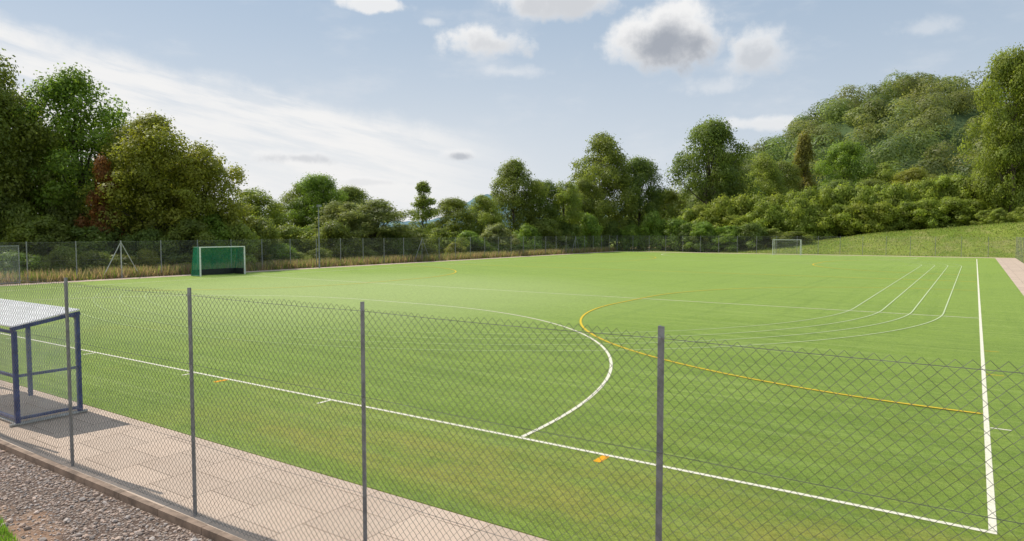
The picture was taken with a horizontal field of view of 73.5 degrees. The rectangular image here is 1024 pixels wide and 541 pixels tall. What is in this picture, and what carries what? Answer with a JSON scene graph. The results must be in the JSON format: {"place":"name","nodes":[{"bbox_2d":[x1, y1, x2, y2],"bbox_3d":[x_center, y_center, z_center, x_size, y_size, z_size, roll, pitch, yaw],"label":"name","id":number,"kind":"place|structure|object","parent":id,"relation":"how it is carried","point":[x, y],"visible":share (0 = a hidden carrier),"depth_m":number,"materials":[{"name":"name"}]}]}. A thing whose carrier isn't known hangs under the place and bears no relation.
{"place":"outdoors","nodes":[
{"label":"outdoors","id":0,"kind":"place"},
{"bbox_2d":[0,449,212,540],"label":"gravel","id":1,"kind":"structure","parent":0,"point":[60,537],"depth_m":8.33,"materials":[{"name":"gravel"}]},
{"bbox_2d":[0,380,548,540],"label":"path","id":2,"kind":"structure","parent":0,"point":[268,498],"depth_m":8.99,"materials":[{"name":"concrete"}]},
{"bbox_2d":[0,299,87,426],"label":"dugout shelter","id":3,"kind":"object","parent":2,"relation":"on","point":[28,345],"visible":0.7,"depth_m":12.46,"materials":[{"name":"blue paint"}]},
{"bbox_2d":[0,276,1023,540],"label":"chain link fence","id":4,"kind":"object","parent":2,"relation":"on","point":[660,462],"visible":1,"depth_m":6.37,"materials":[{"name":"metal"}]},
{"bbox_2d":[1,251,616,285],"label":"path","id":5,"kind":"structure","parent":0,"point":[280,270],"depth_m":60.65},
{"bbox_2d":[0,0,1023,223],"label":"sky","id":6,"kind":"structure","parent":0,"point":[382,97],"materials":[{"name":"blue"}]},
{"bbox_2d":[3,223,1023,284],"bbox_3d":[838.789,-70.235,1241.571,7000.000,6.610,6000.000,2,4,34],"label":"ground","id":7,"kind":"structure","parent":0,"point":[927,242],"depth_m":97.50,"materials":[{"name":"plant"}]},
{"bbox_2d":[0,250,40,276],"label":"shrub","id":8,"kind":"object","parent":7,"relation":"on","point":[34,260],"visible":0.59,"depth_m":47.11,"materials":[{"name":"green plant"}]},
{"bbox_2d":[0,197,48,254],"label":"shrub","id":9,"kind":"object","parent":7,"relation":"on","point":[16,210],"visible":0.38,"depth_m":55.67,"materials":[{"name":"green plant"}]},
{"bbox_2d":[0,48,56,235],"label":"tree","id":10,"kind":"object","parent":7,"relation":"on","point":[15,153],"visible":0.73,"depth_m":56.60,"materials":[{"name":"green plant"}]},
{"bbox_2d":[0,89,75,215],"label":"tree","id":11,"kind":"object","parent":7,"relation":"on","point":[24,172],"visible":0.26,"depth_m":58.45,"materials":[{"name":"green plant"}]},
{"bbox_2d":[0,213,94,268],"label":"shrub","id":12,"kind":"object","parent":7,"relation":"on","point":[46,229],"visible":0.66,"depth_m":53.73,"materials":[{"name":"green plant"}]},
{"bbox_2d":[39,190,89,253],"bbox_3d":[-38.659,-3.243,59.728,6.054,7.657,5.775,1,3,16],"label":"shrub","id":13,"kind":"object","parent":7,"relation":"on","point":[66,215],"visible":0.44,"depth_m":58.51,"materials":[{"name":"green plant"}]},
{"bbox_2d":[44,246,86,273],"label":"shrub","id":14,"kind":"object","parent":7,"relation":"on","point":[66,252],"visible":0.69,"depth_m":49.52,"materials":[{"name":"green plant"}]},
{"bbox_2d":[6,62,138,223],"bbox_3d":[-39.037,-8.990,61.343,10.305,19.023,11.840,2,4,34],"label":"tree","id":15,"kind":"object","parent":7,"relation":"on","point":[68,86],"visible":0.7,"depth_m":59.89,"materials":[{"name":"green plant"}]},
{"bbox_2d":[59,250,124,273],"bbox_3d":[-31.663,-0.467,51.819,4.388,2.188,4.529,-1,3,-18],"label":"shrub","id":16,"kind":"object","parent":7,"relation":"on","point":[86,257],"visible":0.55,"depth_m":51.38,"materials":[{"name":"green plant"}]},
{"bbox_2d":[61,223,138,266],"bbox_3d":[-34.009,-1.718,55.802,6.558,4.292,8.600,-1,3,-11],"label":"shrub","id":17,"kind":"object","parent":7,"relation":"on","point":[98,239],"visible":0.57,"depth_m":54.88,"materials":[{"name":"green plant"}]},
{"bbox_2d":[73,152,131,255],"bbox_3d":[-33.821,-4.585,57.015,3.451,10.375,4.555,2,4,34],"label":"tree","id":18,"kind":"object","parent":7,"relation":"on","point":[102,168],"visible":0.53,"depth_m":56.19,"materials":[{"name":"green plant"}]},
{"bbox_2d":[0,440,245,540],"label":"kerb","id":19,"kind":"structure","parent":7,"relation":"on","point":[193,525],"depth_m":8.69,"materials":[{"name":"concrete"}]},
{"bbox_2d":[113,226,181,267],"bbox_3d":[-29.950,-1.649,56.862,5.372,4.132,5.787,-2,4,-25],"label":"shrub","id":20,"kind":"object","parent":7,"relation":"on","point":[149,235],"visible":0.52,"depth_m":55.97,"materials":[{"name":"green plant"}]},
{"bbox_2d":[135,248,160,268],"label":"shrub","id":21,"kind":"object","parent":7,"relation":"on","point":[149,256],"visible":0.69,"depth_m":54.78,"materials":[{"name":"green plant"}]},
{"bbox_2d":[71,107,230,256],"bbox_3d":[-31.420,-6.780,59.886,11.672,14.570,11.077,2,4,34],"label":"tree","id":22,"kind":"object","parent":7,"relation":"on","point":[136,173],"visible":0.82,"depth_m":57.80,"materials":[{"name":"green plant"}]},
{"bbox_2d":[153,216,225,266],"bbox_3d":[-27.823,-2.187,58.019,6.424,4.824,4.904,-2,4,-31],"label":"shrub","id":23,"kind":"object","parent":7,"relation":"on","point":[185,230],"visible":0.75,"depth_m":57.37,"materials":[{"name":"green plant"}]},
{"bbox_2d":[154,137,260,253],"bbox_3d":[-27.739,-5.743,61.657,7.885,12.087,9.360,2,4,34],"label":"tree","id":24,"kind":"object","parent":7,"relation":"on","point":[205,156],"visible":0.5,"depth_m":60.61,"materials":[{"name":"green plant"}]},
{"bbox_2d":[189,211,236,267],"bbox_3d":[-26.523,-2.691,60.751,5.288,5.502,7.353,-2,4,-34],"label":"shrub","id":25,"kind":"object","parent":7,"relation":"on","point":[217,225],"visible":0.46,"depth_m":59.81,"materials":[{"name":"green plant"}]},
{"bbox_2d":[212,223,264,266],"bbox_3d":[-24.771,-2.058,61.329,5.363,4.547,5.513,0,3,1],"label":"shrub","id":26,"kind":"object","parent":7,"relation":"on","point":[241,233],"visible":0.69,"depth_m":60.49,"materials":[{"name":"green plant"}]},
{"bbox_2d":[221,187,293,253],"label":"tree","id":27,"kind":"object","parent":7,"relation":"on","point":[253,199],"visible":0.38,"depth_m":79.00,"materials":[{"name":"green plant"}]},
{"bbox_2d":[232,216,288,262],"bbox_3d":[-24.158,-2.676,65.838,6.127,5.279,5.812,-1,3,-10],"label":"shrub","id":28,"kind":"object","parent":7,"relation":"on","point":[265,230],"visible":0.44,"depth_m":64.74,"materials":[{"name":"green plant"}]},
{"bbox_2d":[262,242,300,263],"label":"shrub","id":29,"kind":"object","parent":7,"relation":"on","point":[284,251],"visible":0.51,"depth_m":64.67,"materials":[{"name":"green plant"}]},
{"bbox_2d":[275,223,314,259],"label":"shrub","id":30,"kind":"object","parent":7,"relation":"on","point":[290,232],"visible":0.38,"depth_m":74.14,"materials":[{"name":"green plant"}]},
{"bbox_2d":[264,182,332,227],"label":"tree","id":31,"kind":"object","parent":7,"relation":"on","point":[292,198],"visible":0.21,"depth_m":86.22,"materials":[{"name":"green plant"}]},
{"bbox_2d":[0,246,615,284],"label":"rough grass","id":32,"kind":"structure","parent":7,"relation":"on","point":[143,272],"depth_m":60.92,"materials":[{"name":"beige plant"}]},
{"bbox_2d":[0,235,616,282],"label":"chain link fence","id":33,"kind":"object","parent":7,"relation":"on","point":[197,241],"visible":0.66,"depth_m":58.49,"materials":[{"name":"metal"}]},
{"bbox_2d":[284,172,352,249],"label":"tree","id":34,"kind":"object","parent":7,"relation":"on","point":[325,184],"visible":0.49,"depth_m":84.06,"materials":[{"name":"green plant"}]},
{"bbox_2d":[307,219,363,259],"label":"shrub","id":35,"kind":"object","parent":7,"relation":"on","point":[333,232],"visible":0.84,"depth_m":72.98,"materials":[{"name":"green plant"}]},
{"bbox_2d":[306,199,372,258],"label":"tree","id":36,"kind":"object","parent":7,"relation":"on","point":[352,213],"visible":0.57,"depth_m":75.87,"materials":[{"name":"green plant"}]},
{"bbox_2d":[337,185,381,247],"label":"tree","id":37,"kind":"object","parent":7,"relation":"on","point":[358,197],"visible":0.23,"depth_m":90.75,"materials":[{"name":"green plant"}]},
{"bbox_2d":[338,197,419,255],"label":"tree","id":38,"kind":"object","parent":7,"relation":"on","point":[377,210],"visible":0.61,"depth_m":77.82,"materials":[{"name":"green plant"}]},
{"bbox_2d":[377,229,422,256],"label":"shrub","id":39,"kind":"object","parent":7,"relation":"on","point":[394,238],"visible":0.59,"depth_m":78.57,"materials":[{"name":"green plant"}]},
{"bbox_2d":[404,227,438,255],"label":"shrub","id":40,"kind":"object","parent":7,"relation":"on","point":[421,236],"visible":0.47,"depth_m":82.72,"materials":[{"name":"green plant"}]},
{"bbox_2d":[408,180,438,231],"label":"tree","id":41,"kind":"object","parent":7,"relation":"on","point":[424,200],"visible":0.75,"depth_m":94.23,"materials":[{"name":"green plant"}]},
{"bbox_2d":[423,226,469,255],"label":"shrub","id":42,"kind":"object","parent":7,"relation":"on","point":[437,234],"visible":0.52,"depth_m":90.84,"materials":[{"name":"green plant"}]},
{"bbox_2d":[427,197,477,240],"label":"tree","id":43,"kind":"object","parent":7,"relation":"on","point":[449,204],"visible":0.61,"depth_m":103.01,"materials":[{"name":"green plant"}]},
{"bbox_2d":[453,230,487,254],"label":"shrub","id":44,"kind":"object","parent":7,"relation":"on","point":[472,235],"visible":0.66,"depth_m":94.11,"materials":[{"name":"green plant"}]},
{"bbox_2d":[456,194,510,235],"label":"tree","id":45,"kind":"object","parent":7,"relation":"on","point":[488,214],"visible":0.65,"depth_m":101.62,"materials":[{"name":"green plant"}]},
{"bbox_2d":[471,222,520,252],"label":"shrub","id":46,"kind":"object","parent":7,"relation":"on","point":[497,230],"visible":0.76,"depth_m":94.77,"materials":[{"name":"green plant"}]},
{"bbox_2d":[0,251,1023,540],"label":"pitch","id":47,"kind":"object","parent":7,"relation":"on","point":[810,291],"visible":0.78,"depth_m":15.50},
{"bbox_2d":[191,246,245,276],"bbox_3d":[-22.557,-0.751,52.650,1.318,2.210,3.800,2,4,34],"label":"hockey goal","id":48,"kind":"object","parent":47,"relation":"on","point":[209,271],"visible":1,"depth_m":52.94,"materials":[{"name":"green paint"}]},
{"bbox_2d":[0,253,1010,533],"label":"white marking","id":49,"kind":"object","parent":47,"relation":"on","point":[988,471],"visible":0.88,"depth_m":11.57,"materials":[{"name":"paint"}]},
{"bbox_2d":[68,256,961,350],"bbox_3d":[17.771,0.408,51.517,85.403,0.001,39.951,-2,4,-36],"label":"track marking","id":50,"kind":"object","parent":47,"relation":"on","point":[575,333],"visible":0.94,"depth_m":23.09,"materials":[{"name":"paint"}]},
{"bbox_2d":[206,254,1001,413],"bbox_3d":[11.693,0.020,58.381,47.118,0.012,79.659,2,4,34],"label":"yellow marking","id":51,"kind":"object","parent":47,"relation":"on","point":[581,324],"visible":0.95,"depth_m":19.86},
{"bbox_2d":[489,156,551,245],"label":"tree","id":52,"kind":"object","parent":7,"relation":"on","point":[509,173],"visible":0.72,"depth_m":108.09,"materials":[{"name":"green plant"}]},
{"bbox_2d":[512,223,544,249],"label":"shrub","id":53,"kind":"object","parent":7,"relation":"on","point":[527,231],"visible":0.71,"depth_m":103.10,"materials":[{"name":"green plant"}]},
{"bbox_2d":[514,178,563,241],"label":"tree","id":54,"kind":"object","parent":7,"relation":"on","point":[544,203],"visible":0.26,"depth_m":111.15,"materials":[{"name":"green plant"}]},
{"bbox_2d":[528,217,573,249],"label":"shrub","id":55,"kind":"object","parent":7,"relation":"on","point":[546,227],"visible":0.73,"depth_m":106.38,"materials":[{"name":"green plant"}]},
{"bbox_2d":[547,180,587,242],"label":"tree","id":56,"kind":"object","parent":7,"relation":"on","point":[562,194],"visible":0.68,"depth_m":111.37,"materials":[{"name":"green plant"}]},
{"bbox_2d":[559,177,611,238],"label":"tree","id":57,"kind":"object","parent":7,"relation":"on","point":[592,204],"visible":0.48,"depth_m":118.55,"materials":[{"name":"green plant"}]},
{"bbox_2d":[579,213,603,248],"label":"shrub","id":58,"kind":"object","parent":7,"relation":"on","point":[591,227],"visible":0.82,"depth_m":114.84,"materials":[{"name":"green plant"}]},
{"bbox_2d":[566,131,642,236],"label":"tree","id":59,"kind":"object","parent":7,"relation":"on","point":[606,162],"visible":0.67,"depth_m":124.47,"materials":[{"name":"green plant"}]},
{"bbox_2d":[598,219,621,249],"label":"shrub","id":60,"kind":"object","parent":7,"relation":"on","point":[613,229],"visible":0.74,"depth_m":121.07,"materials":[{"name":"green plant"}]},
{"bbox_2d":[615,224,650,250],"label":"shrub","id":61,"kind":"object","parent":7,"relation":"on","point":[630,232],"visible":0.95,"depth_m":119.29,"materials":[{"name":"green plant"}]},
{"bbox_2d":[613,154,672,247],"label":"tree","id":62,"kind":"object","parent":7,"relation":"on","point":[645,170],"visible":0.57,"depth_m":128.55,"materials":[{"name":"green plant"}]},
{"bbox_2d":[637,209,668,250],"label":"shrub","id":63,"kind":"object","parent":7,"relation":"on","point":[651,220],"visible":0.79,"depth_m":118.10,"materials":[{"name":"green plant"}]},
{"bbox_2d":[643,188,692,243],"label":"tree","id":64,"kind":"object","parent":7,"relation":"on","point":[672,197],"visible":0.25,"depth_m":137.80,"materials":[{"name":"green plant"}]},
{"bbox_2d":[644,216,696,250],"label":"shrub","id":65,"kind":"object","parent":7,"relation":"on","point":[671,226],"visible":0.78,"depth_m":116.36,"materials":[{"name":"green plant"}]},
{"bbox_2d":[669,222,702,251],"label":"shrub","id":66,"kind":"object","parent":7,"relation":"on","point":[682,235],"visible":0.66,"depth_m":114.66,"materials":[{"name":"green plant"}]},
{"bbox_2d":[684,221,720,251],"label":"shrub","id":67,"kind":"object","parent":7,"relation":"on","point":[705,229],"visible":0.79,"depth_m":112.78,"materials":[{"name":"green plant"}]},
{"bbox_2d":[686,202,722,241],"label":"shrub","id":68,"kind":"object","parent":7,"relation":"on","point":[704,210],"visible":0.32,"depth_m":119.42,"materials":[{"name":"green plant"}]},
{"bbox_2d":[661,114,765,217],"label":"tree","id":69,"kind":"object","parent":7,"relation":"on","point":[712,137],"visible":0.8,"depth_m":128.78,"materials":[{"name":"green plant"}]},
{"bbox_2d":[706,193,736,249],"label":"shrub","id":70,"kind":"object","parent":7,"relation":"on","point":[721,207],"visible":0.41,"depth_m":119.34,"materials":[{"name":"green plant"}]},
{"bbox_2d":[710,225,741,251],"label":"shrub","id":71,"kind":"object","parent":7,"relation":"on","point":[725,232],"visible":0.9,"depth_m":111.58,"materials":[{"name":"green plant"}]},
{"bbox_2d":[706,151,750,195],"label":"tree","id":72,"kind":"object","parent":7,"relation":"on","point":[743,191],"visible":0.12,"depth_m":134.64,"materials":[{"name":"green plant"}]},
{"bbox_2d":[712,213,749,247],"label":"shrub","id":73,"kind":"object","parent":7,"relation":"on","point":[732,220],"visible":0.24,"depth_m":116.78,"materials":[{"name":"green plant"}]},
{"bbox_2d":[719,193,753,225],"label":"shrub","id":74,"kind":"object","parent":7,"relation":"on","point":[738,203],"visible":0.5,"depth_m":119.83,"materials":[{"name":"green plant"}]},
{"bbox_2d":[731,222,769,249],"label":"shrub","id":75,"kind":"object","parent":7,"relation":"on","point":[747,230],"visible":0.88,"depth_m":110.94,"materials":[{"name":"green plant"}]},
{"bbox_2d":[743,199,782,243],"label":"shrub","id":76,"kind":"object","parent":7,"relation":"on","point":[761,206],"visible":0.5,"depth_m":115.64,"materials":[{"name":"green plant"}]},
{"bbox_2d":[741,152,789,199],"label":"tree","id":77,"kind":"object","parent":7,"relation":"on","point":[767,165],"visible":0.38,"depth_m":154.36,"materials":[{"name":"green plant"}]},
{"bbox_2d":[749,208,781,241],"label":"shrub","id":78,"kind":"object","parent":7,"relation":"on","point":[758,220],"visible":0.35,"depth_m":115.24,"materials":[{"name":"green plant"}]},
{"bbox_2d":[751,228,788,246],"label":"shrub","id":79,"kind":"object","parent":7,"relation":"on","point":[774,232],"visible":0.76,"depth_m":110.78,"materials":[{"name":"green plant"}]},
{"bbox_2d":[759,159,813,192],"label":"tree","id":80,"kind":"object","parent":7,"relation":"on","point":[787,167],"visible":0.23,"depth_m":163.12,"materials":[{"name":"green plant"}]},
{"bbox_2d":[776,206,802,240],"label":"shrub","id":81,"kind":"object","parent":7,"relation":"on","point":[785,220],"visible":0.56,"depth_m":114.99,"materials":[{"name":"green plant"}]},
{"bbox_2d":[771,230,814,244],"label":"shrub","id":82,"kind":"object","parent":7,"relation":"on","point":[796,234],"visible":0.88,"depth_m":109.95,"materials":[{"name":"green plant"}]},
{"bbox_2d":[792,128,819,195],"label":"tree","id":83,"kind":"object","parent":7,"relation":"on","point":[804,150],"visible":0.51,"depth_m":169.79,"materials":[{"name":"green plant"}]},
{"bbox_2d":[778,195,835,239],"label":"shrub","id":84,"kind":"object","parent":7,"relation":"on","point":[796,205],"visible":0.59,"depth_m":114.59,"materials":[{"name":"green plant"}]},
{"bbox_2d":[617,235,1016,256],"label":"chain link fence","id":85,"kind":"object","parent":7,"relation":"on","point":[756,242],"visible":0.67,"depth_m":99.17,"materials":[{"name":"metal"}]},
{"bbox_2d":[799,205,836,239],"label":"shrub","id":86,"kind":"object","parent":7,"relation":"on","point":[823,223],"visible":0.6,"depth_m":113.99,"materials":[{"name":"green plant"}]},
{"bbox_2d":[812,185,848,236],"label":"shrub","id":87,"kind":"object","parent":7,"relation":"on","point":[828,197],"visible":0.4,"depth_m":117.13,"materials":[{"name":"green plant"}]},
{"bbox_2d":[823,203,864,238],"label":"shrub","id":88,"kind":"object","parent":7,"relation":"on","point":[835,208],"visible":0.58,"depth_m":114.42,"materials":[{"name":"green plant"}]},
{"bbox_2d":[810,137,879,191],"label":"tree","id":89,"kind":"object","parent":7,"relation":"on","point":[842,156],"visible":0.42,"depth_m":162.05,"materials":[{"name":"green plant"}]},
{"bbox_2d":[831,182,861,235],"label":"shrub","id":90,"kind":"object","parent":7,"relation":"on","point":[845,190],"visible":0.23,"depth_m":118.72,"materials":[{"name":"green plant"}]},
{"bbox_2d":[829,201,890,235],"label":"shrub","id":91,"kind":"object","parent":7,"relation":"on","point":[863,211],"visible":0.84,"depth_m":113.46,"materials":[{"name":"green plant"}]},
{"bbox_2d":[846,183,878,234],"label":"shrub","id":92,"kind":"object","parent":7,"relation":"on","point":[860,192],"visible":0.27,"depth_m":116.89,"materials":[{"name":"green plant"}]},
{"bbox_2d":[719,221,1023,257],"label":"rough grass","id":93,"kind":"structure","parent":7,"relation":"on","point":[878,233],"depth_m":100.67,"materials":[{"name":"green plant"}]},
{"bbox_2d":[855,162,899,184],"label":"tree","id":94,"kind":"object","parent":7,"relation":"on","point":[886,173],"visible":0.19,"depth_m":156.54,"materials":[{"name":"green plant"}]},
{"bbox_2d":[861,201,901,233],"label":"shrub","id":95,"kind":"object","parent":7,"relation":"on","point":[885,206],"visible":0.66,"depth_m":113.56,"materials":[{"name":"green plant"}]},
{"bbox_2d":[875,182,910,230],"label":"shrub","id":96,"kind":"object","parent":7,"relation":"on","point":[897,190],"visible":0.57,"depth_m":115.96,"materials":[{"name":"green plant"}]},
{"bbox_2d":[884,201,938,230],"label":"shrub","id":97,"kind":"object","parent":7,"relation":"on","point":[907,206],"visible":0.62,"depth_m":112.94,"materials":[{"name":"green plant"}]},
{"bbox_2d":[889,165,938,184],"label":"tree","id":98,"kind":"object","parent":7,"relation":"on","point":[912,173],"visible":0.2,"depth_m":147.87,"materials":[{"name":"green plant"}]},
{"bbox_2d":[905,197,949,229],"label":"shrub","id":99,"kind":"object","parent":7,"relation":"on","point":[931,203],"visible":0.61,"depth_m":112.28,"materials":[{"name":"green plant"}]},
{"bbox_2d":[903,177,951,228],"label":"shrub","id":100,"kind":"object","parent":7,"relation":"on","point":[927,189],"visible":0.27,"depth_m":115.58,"materials":[{"name":"green plant"}]},
{"bbox_2d":[927,174,970,222],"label":"shrub","id":101,"kind":"object","parent":7,"relation":"on","point":[944,181],"visible":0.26,"depth_m":115.92,"materials":[{"name":"green plant"}]},
{"bbox_2d":[932,196,983,227],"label":"shrub","id":102,"kind":"object","parent":7,"relation":"on","point":[955,205],"visible":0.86,"depth_m":111.32,"materials":[{"name":"green plant"}]},
{"bbox_2d":[947,173,979,225],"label":"shrub","id":103,"kind":"object","parent":7,"relation":"on","point":[961,181],"visible":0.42,"depth_m":115.50,"materials":[{"name":"green plant"}]},
{"bbox_2d":[957,198,998,225],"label":"shrub","id":104,"kind":"object","parent":7,"relation":"on","point":[979,203],"visible":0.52,"depth_m":110.95,"materials":[{"name":"green plant"}]},
{"bbox_2d":[953,42,1023,222],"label":"tree","id":105,"kind":"object","parent":7,"relation":"on","point":[1006,74],"visible":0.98,"depth_m":108.06,"materials":[{"name":"green plant"}]},
{"bbox_2d":[983,208,1011,223],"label":"shrub","id":106,"kind":"object","parent":7,"relation":"on","point":[999,214],"visible":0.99,"depth_m":103.22,"materials":[{"name":"green plant"}]},
{"bbox_2d":[549,96,1023,240],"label":"hill","id":107,"kind":"structure","parent":0,"point":[962,117],"depth_m":281.99,"materials":[{"name":"plant"}]},
{"bbox_2d":[641,66,1023,213],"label":"woodland","id":108,"kind":"object","parent":107,"relation":"on","point":[845,106],"visible":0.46,"depth_m":288.97,"materials":[{"name":"green plant"}]},
{"bbox_2d":[995,258,1023,295],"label":"path","id":109,"kind":"structure","parent":0,"point":[1013,268],"depth_m":60.65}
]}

